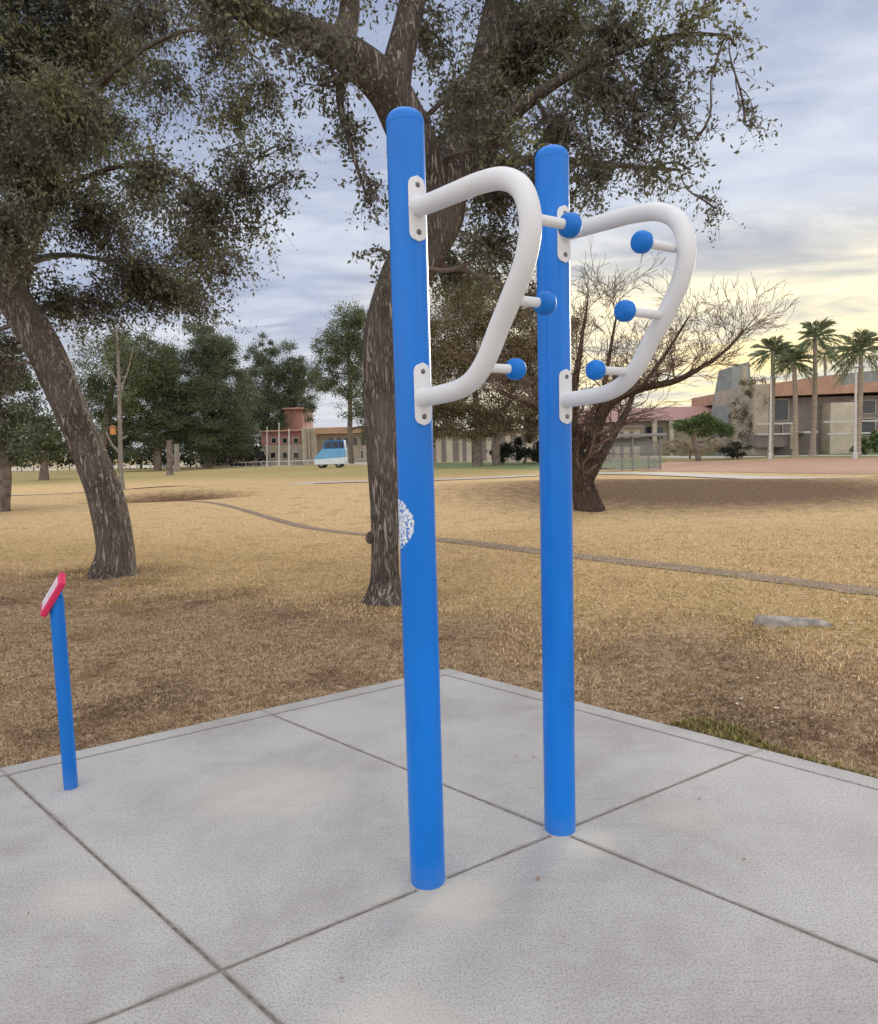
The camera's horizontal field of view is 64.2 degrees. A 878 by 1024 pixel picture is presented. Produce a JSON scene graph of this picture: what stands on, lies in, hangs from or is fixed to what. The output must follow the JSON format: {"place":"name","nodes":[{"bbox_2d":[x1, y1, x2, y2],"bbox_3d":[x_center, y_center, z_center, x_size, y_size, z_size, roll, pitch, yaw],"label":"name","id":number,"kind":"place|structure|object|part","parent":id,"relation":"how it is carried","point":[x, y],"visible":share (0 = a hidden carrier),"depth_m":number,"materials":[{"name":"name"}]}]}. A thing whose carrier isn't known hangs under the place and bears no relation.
{"place":"outdoors","nodes":[
{"label":"outdoors","id":0,"kind":"place"},
{"bbox_2d":[11,462,456,470],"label":"road","id":1,"kind":"structure","parent":0,"point":[152,466],"depth_m":92.10,"materials":[{"name":"grey asphalt"}]},
{"bbox_2d":[0,668,877,1023],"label":"pavement","id":2,"kind":"structure","parent":0,"point":[222,844],"depth_m":2.37,"materials":[{"name":"concrete"}]},
{"bbox_2d":[40,572,77,789],"bbox_3d":[-1.656,0.742,3.059,0.155,0.958,0.103,-2,5,0],"label":"instruction sign","id":3,"kind":"object","parent":2,"relation":"on","point":[52,603],"visible":1,"depth_m":3.04,"materials":[{"name":"blue metal"}]},
{"bbox_2d":[2,675,877,1023],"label":"pavement joints","id":4,"kind":"object","parent":2,"relation":"on","point":[228,977],"visible":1,"depth_m":2.32,"materials":[{"name":"grey concrete"}]},
{"bbox_2d":[386,106,581,891],"bbox_3d":[0.115,0.022,2.045,0.194,2.484,0.683,-5,6,-35],"label":"fitness station","id":5,"kind":"object","parent":2,"relation":"on","point":[413,204],"visible":1,"depth_m":2.16,"materials":[{"name":"metal"}]},
{"bbox_2d":[535,144,695,837],"bbox_3d":[0.510,-0.012,2.292,0.221,2.484,0.660,-4,6,-28],"label":"fitness station","id":6,"kind":"object","parent":2,"relation":"on","point":[558,398],"visible":0.94,"depth_m":2.46,"materials":[{"name":"metal"}]},
{"bbox_2d":[0,456,877,778],"bbox_3d":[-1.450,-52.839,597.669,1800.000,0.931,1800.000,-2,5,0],"label":"ground","id":7,"kind":"structure","parent":0,"point":[284,492],"depth_m":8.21,"materials":[{"name":"brown plant"}]},
{"bbox_2d":[0,345,58,511],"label":"pine tree","id":8,"kind":"object","parent":7,"relation":"on","point":[23,417],"visible":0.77,"depth_m":19.46,"materials":[{"name":"green plant"}]},
{"bbox_2d":[20,426,71,479],"bbox_3d":[-28.393,-4.645,50.994,4.199,4.944,3.656,-7,7,-44],"label":"tree","id":9,"kind":"object","parent":7,"relation":"on","point":[48,445],"visible":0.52,"depth_m":50.82,"materials":[{"name":"green plant"}]},
{"bbox_2d":[90,327,151,489],"bbox_3d":[-13.423,-4.287,29.868,2.550,7.031,1.794,-2,5,0],"label":"pale tree","id":10,"kind":"object","parent":7,"relation":"on","point":[119,449],"visible":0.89,"depth_m":29.60,"materials":[{"name":"green plant"}]},
{"bbox_2d":[109,425,117,434],"bbox_3d":[-13.734,-3.477,29.609,0.366,0.400,0.269,-2,5,0],"label":"bird box","id":11,"kind":"object","parent":10,"relation":"attached to","point":[113,429],"visible":1,"depth_m":29.51,"materials":[{"name":"orange paint"}]},
{"bbox_2d":[66,327,187,450],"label":"gum tree","id":12,"kind":"object","parent":7,"relation":"on","point":[94,386],"visible":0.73,"depth_m":69.63,"materials":[{"name":"green plant"}]},
{"bbox_2d":[10,443,268,471],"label":"hedge","id":13,"kind":"object","parent":7,"relation":"on","point":[257,454],"visible":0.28,"depth_m":83.03,"materials":[{"name":"green plant"}]},
{"bbox_2d":[19,433,259,462],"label":"woods","id":14,"kind":"object","parent":7,"relation":"on","point":[138,444],"depth_m":129.96,"materials":[{"name":"green plant"}]},
{"bbox_2d":[90,325,195,470],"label":"pine tree","id":15,"kind":"object","parent":7,"relation":"on","point":[157,445],"visible":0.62,"depth_m":71.54,"materials":[{"name":"green plant"}]},
{"bbox_2d":[0,0,325,579],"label":"park tree","id":16,"kind":"object","parent":7,"relation":"on","point":[56,120],"visible":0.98,"depth_m":8.18,"materials":[{"name":"green plant"}]},
{"bbox_2d":[166,440,173,474],"bbox_3d":[-21.377,-4.269,55.479,0.662,2.872,0.629,-6,7,-39],"label":"tree stump","id":17,"kind":"object","parent":7,"relation":"on","point":[170,456],"visible":0.91,"depth_m":55.27,"materials":[{"name":"brown wood"}]},
{"bbox_2d":[174,444,180,471],"bbox_3d":[-23.044,-4.651,61.540,0.730,2.657,0.568,-2,5,0],"label":"tree stump","id":18,"kind":"object","parent":7,"relation":"on","point":[176,459],"visible":0.84,"depth_m":61.38,"materials":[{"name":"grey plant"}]},
{"bbox_2d":[144,318,268,468],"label":"pine tree","id":19,"kind":"object","parent":7,"relation":"on","point":[224,428],"visible":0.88,"depth_m":73.89,"materials":[{"name":"green plant"}]},
{"bbox_2d":[266,427,267,466],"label":"road pole","id":20,"kind":"object","parent":7,"relation":"on","point":[266,446],"visible":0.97,"depth_m":75.25,"materials":[{"name":"white metal"}]},
{"bbox_2d":[220,330,325,445],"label":"pine tree","id":21,"kind":"object","parent":7,"relation":"on","point":[294,380],"visible":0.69,"depth_m":91.57,"materials":[{"name":"green plant"}]},
{"bbox_2d":[278,423,279,465],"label":"road pole","id":22,"kind":"object","parent":7,"relation":"on","point":[278,444],"visible":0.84,"depth_m":73.43,"materials":[{"name":"white metal"}]},
{"bbox_2d":[200,407,366,465],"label":"campus building","id":23,"kind":"structure","parent":7,"relation":"on","point":[306,441],"depth_m":85.64,"materials":[{"name":"beige brick"}]},
{"bbox_2d":[270,452,275,458],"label":"window","id":24,"kind":"structure","parent":23,"relation":"in","point":[272,454],"depth_m":85.60,"materials":[{"name":"black glass"}]},
{"bbox_2d":[271,437,276,443],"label":"window","id":25,"kind":"structure","parent":23,"relation":"in","point":[273,440],"depth_m":86.93,"materials":[{"name":"black glass"}]},
{"bbox_2d":[282,452,287,458],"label":"window","id":26,"kind":"structure","parent":23,"relation":"in","point":[284,454],"depth_m":85.60,"materials":[{"name":"grey glass"}]},
{"bbox_2d":[282,437,287,443],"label":"window","id":27,"kind":"structure","parent":23,"relation":"in","point":[284,440],"depth_m":86.95,"materials":[{"name":"grey glass"}]},
{"bbox_2d":[293,452,298,458],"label":"window","id":28,"kind":"structure","parent":23,"relation":"in","point":[295,454],"depth_m":85.62,"materials":[{"name":"grey glass"}]},
{"bbox_2d":[293,437,298,443],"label":"window","id":29,"kind":"structure","parent":23,"relation":"in","point":[295,440],"depth_m":86.95,"materials":[{"name":"grey glass"}]},
{"bbox_2d":[353,437,357,445],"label":"window","id":30,"kind":"structure","parent":23,"relation":"in","point":[355,439],"depth_m":85.47,"materials":[{"name":"grey glass"}]},
{"bbox_2d":[360,450,363,458],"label":"window","id":31,"kind":"structure","parent":23,"relation":"in","point":[361,451],"depth_m":85.62,"materials":[{"name":"grey glass"}]},
{"bbox_2d":[360,437,365,445],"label":"window","id":32,"kind":"structure","parent":23,"relation":"in","point":[361,444],"depth_m":85.49,"materials":[{"name":"grey glass"}]},
{"bbox_2d":[288,429,289,465],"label":"road pole","id":33,"kind":"object","parent":7,"relation":"on","point":[288,447],"visible":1,"depth_m":72.03,"materials":[{"name":"white metal"}]},
{"bbox_2d":[238,458,366,466],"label":"road rail","id":34,"kind":"object","parent":7,"relation":"on","point":[287,461],"visible":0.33,"depth_m":77.03,"materials":[{"name":"white metal"}]},
{"bbox_2d":[314,440,347,467],"bbox_3d":[-9.956,-5.307,64.287,2.856,2.483,1.650,-2,5,0],"label":"van","id":35,"kind":"object","parent":7,"relation":"on","point":[333,452],"visible":1,"depth_m":63.50,"materials":[{"name":"blue paint"}]},
{"bbox_3d":[-10.035,-6.075,63.433,0.550,0.497,0.030,-2,5,0],"label":"side window","id":36,"kind":"part","parent":35,"relation":"part of","materials":[{"name":"grey glass"}]},
{"bbox_3d":[-9.410,-6.092,63.433,0.500,0.497,0.030,-2,5,0],"label":"side window","id":37,"kind":"part","parent":35,"relation":"part of","materials":[{"name":"grey glass"}]},
{"bbox_2d":[305,297,367,463],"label":"gum tree","id":38,"kind":"object","parent":7,"relation":"on","point":[347,342],"visible":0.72,"depth_m":74.88,"materials":[{"name":"green plant"}]},
{"bbox_2d":[1,534,877,766],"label":"fallen leaves","id":39,"kind":"object","parent":7,"relation":"on","point":[737,703],"visible":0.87,"depth_m":5.76,"materials":[{"name":"brown plant"}]},
{"bbox_2d":[15,472,877,494],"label":"walkway","id":40,"kind":"structure","parent":7,"relation":"on","point":[709,475],"depth_m":29.62,"materials":[{"name":"concrete"}]},
{"bbox_2d":[149,0,781,606],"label":"park tree","id":41,"kind":"object","parent":7,"relation":"on","point":[481,104],"visible":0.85,"depth_m":6.19,"materials":[{"name":"green plant"}]},
{"bbox_2d":[167,501,877,595],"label":"trail","id":42,"kind":"object","parent":7,"relation":"on","point":[797,581],"visible":0.77,"depth_m":8.48,"materials":[{"name":"brown soil"}]},
{"bbox_2d":[433,425,643,462],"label":"slatted wall","id":43,"kind":"structure","parent":7,"relation":"on","point":[446,450],"depth_m":69.70,"materials":[{"name":"beige paint"}]},
{"bbox_2d":[441,238,799,511],"bbox_3d":[3.839,-3.019,16.161,7.555,6.544,5.546,-2,5,0],"label":"bare tree","id":44,"kind":"object","parent":7,"relation":"on","point":[587,464],"visible":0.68,"depth_m":15.86,"materials":[{"name":"brown plant"}]},
{"bbox_2d":[600,433,665,470],"bbox_3d":[9.522,-3.033,35.938,3.528,1.889,2.400,-2,5,0],"label":"dugout","id":45,"kind":"object","parent":7,"relation":"on","point":[641,440],"visible":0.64,"depth_m":36.40,"materials":[{"name":"grey paint"}]},
{"bbox_2d":[578,406,711,455],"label":"tiled building","id":46,"kind":"structure","parent":7,"relation":"on","point":[677,413],"depth_m":73.72,"materials":[{"name":"beige paint"}]},
{"bbox_2d":[644,426,651,439],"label":"window","id":47,"kind":"structure","parent":46,"relation":"in","point":[646,430],"depth_m":73.50,"materials":[{"name":"black glass"}]},
{"bbox_2d":[657,426,663,439],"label":"window","id":48,"kind":"structure","parent":46,"relation":"in","point":[660,429],"depth_m":73.52,"materials":[{"name":"grey glass"}]},
{"bbox_2d":[652,433,739,458],"bbox_3d":[21.358,-5.482,58.029,7.636,2.131,2.734,-2,5,0],"label":"dry grass hedge","id":49,"kind":"object","parent":7,"relation":"on","point":[683,445],"visible":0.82,"depth_m":57.65,"materials":[{"name":"brown plant"}]},
{"bbox_2d":[667,410,736,460],"bbox_3d":[20.401,-5.844,54.191,5.703,4.013,2.682,-2,5,0],"label":"tree","id":50,"kind":"object","parent":7,"relation":"on","point":[690,425],"visible":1,"depth_m":53.89,"materials":[{"name":"green plant"}]},
{"bbox_2d":[707,361,750,455],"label":"stone tower","id":51,"kind":"structure","parent":7,"relation":"on","point":[731,379],"depth_m":70.17,"materials":[{"name":"grey concrete"}]},
{"bbox_2d":[716,440,754,458],"bbox_3d":[23.994,-5.049,56.896,2.996,1.646,2.006,-2,5,0],"label":"bush","id":52,"kind":"object","parent":7,"relation":"on","point":[731,452],"visible":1,"depth_m":56.64,"materials":[{"name":"green plant"}]},
{"bbox_2d":[640,455,877,457],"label":"lawn edging","id":53,"kind":"object","parent":7,"relation":"on","point":[735,457],"visible":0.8,"depth_m":61.72,"materials":[{"name":"concrete"}]},
{"bbox_2d":[642,458,877,473],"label":"infield","id":54,"kind":"object","parent":7,"relation":"on","point":[844,466],"visible":0.99,"depth_m":37.70,"materials":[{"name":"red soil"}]},
{"bbox_2d":[664,715,877,777],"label":"green grass","id":55,"kind":"structure","parent":7,"relation":"on","point":[709,727],"depth_m":3.47,"materials":[{"name":"plant"}]},
{"bbox_2d":[746,335,797,457],"bbox_3d":[27.101,-9.275,57.020,4.126,9.856,3.734,-2,5,0],"label":"palm tree","id":56,"kind":"object","parent":7,"relation":"on","point":[774,347],"visible":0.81,"depth_m":56.46,"materials":[{"name":"green plant"}]},
{"bbox_2d":[768,376,778,458],"bbox_3d":[25.733,-7.193,53.927,0.692,6.391,0.320,-2,5,0],"label":"light pole","id":57,"kind":"object","parent":7,"relation":"on","point":[770,432],"visible":0.92,"depth_m":53.90,"materials":[{"name":"white metal"}]},
{"bbox_2d":[691,370,877,455],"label":"modern building","id":58,"kind":"structure","parent":7,"relation":"on","point":[835,423],"depth_m":65.00,"materials":[{"name":"concrete"}]},
{"bbox_2d":[779,424,782,432],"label":"window","id":59,"kind":"structure","parent":58,"relation":"in","point":[780,425],"depth_m":65.57,"materials":[{"name":"grey glass"}]},
{"bbox_2d":[774,399,788,420],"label":"window","id":60,"kind":"structure","parent":58,"relation":"in","point":[781,407],"depth_m":65.41,"materials":[{"name":"grey glass"}]},
{"bbox_2d":[851,400,875,413],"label":"window","id":61,"kind":"structure","parent":58,"relation":"in","point":[869,406],"depth_m":65.41,"materials":[{"name":"grey glass"}]},
{"bbox_2d":[862,418,875,435],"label":"window","id":62,"kind":"structure","parent":58,"relation":"in","point":[866,426],"depth_m":65.57,"materials":[{"name":"grey glass"}]},
{"bbox_2d":[753,614,831,627],"bbox_3d":[2.786,0.866,5.543,0.579,0.096,0.213,-1,5,10],"label":"flat stone","id":63,"kind":"object","parent":7,"relation":"on","point":[775,620],"visible":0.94,"depth_m":5.50,"materials":[{"name":"grey stone"}]},
{"bbox_2d":[770,347,817,457],"bbox_3d":[27.690,-8.472,54.753,3.494,8.595,3.718,1,6,23],"label":"palm tree","id":64,"kind":"object","parent":7,"relation":"on","point":[793,355],"visible":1,"depth_m":54.50,"materials":[{"name":"green plant"}]},
{"bbox_2d":[789,317,850,455],"bbox_3d":[30.173,-10.001,56.426,4.898,11.150,4.856,-2,5,0],"label":"palm tree","id":65,"kind":"object","parent":7,"relation":"on","point":[814,330],"visible":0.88,"depth_m":55.90,"materials":[{"name":"green plant"}]},
{"bbox_2d":[808,351,842,375],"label":"palm tree","id":66,"kind":"object","parent":7,"relation":"on","point":[824,363],"visible":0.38,"depth_m":90.58,"materials":[{"name":"green plant"}]},
{"bbox_2d":[825,328,877,455],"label":"palm tree","id":67,"kind":"object","parent":7,"relation":"on","point":[864,340],"visible":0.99,"depth_m":52.25,"materials":[{"name":"green plant"}]},
{"bbox_2d":[852,366,864,458],"bbox_3d":[28.723,-6.733,47.948,0.616,6.386,0.320,-2,5,0],"label":"light pole","id":68,"kind":"object","parent":7,"relation":"on","point":[854,454],"visible":0.91,"depth_m":47.92,"materials":[{"name":"white metal"}]},
{"bbox_2d":[849,429,877,454],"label":"green shrub","id":69,"kind":"object","parent":7,"relation":"on","point":[872,445],"visible":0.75,"depth_m":55.13,"materials":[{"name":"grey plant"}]},
{"bbox_2d":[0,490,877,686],"bbox_3d":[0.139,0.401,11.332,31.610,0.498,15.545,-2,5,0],"label":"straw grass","id":70,"kind":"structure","parent":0,"point":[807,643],"depth_m":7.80,"materials":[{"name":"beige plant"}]},
{"bbox_2d":[0,0,877,459],"label":"sky","id":71,"kind":"structure","parent":0,"point":[806,204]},
{"bbox_2d":[434,460,688,468],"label":"lawn","id":72,"kind":"structure","parent":0,"point":[535,465],"depth_m":51.87,"materials":[{"name":"green plant"}]},
{"bbox_2d":[433,436,538,463],"bbox_3d":[3.826,-5.558,56.744,14.400,3.641,3.941,-1,5,9],"label":"flowering shrub","id":73,"kind":"object","parent":72,"relation":"on","point":[507,451],"visible":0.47,"depth_m":56.08,"materials":[{"name":"green plant"}]},
{"bbox_2d":[429,258,597,465],"bbox_3d":[4.465,-11.315,53.651,15.857,16.110,9.520,-2,5,0],"label":"olive tree","id":74,"kind":"object","parent":72,"relation":"on","point":[482,418],"visible":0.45,"depth_m":52.74,"materials":[{"name":"green plant"}]},
{"bbox_2d":[672,452,877,455],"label":"lawn","id":75,"kind":"structure","parent":0,"point":[872,453],"depth_m":64.70,"materials":[{"name":"green plant"}]},
{"bbox_2d":[728,374,778,455],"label":"bare shrub tree","id":76,"kind":"object","parent":75,"relation":"on","point":[748,393],"visible":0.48,"depth_m":65.22,"materials":[{"name":"brown plant"}]}
]}

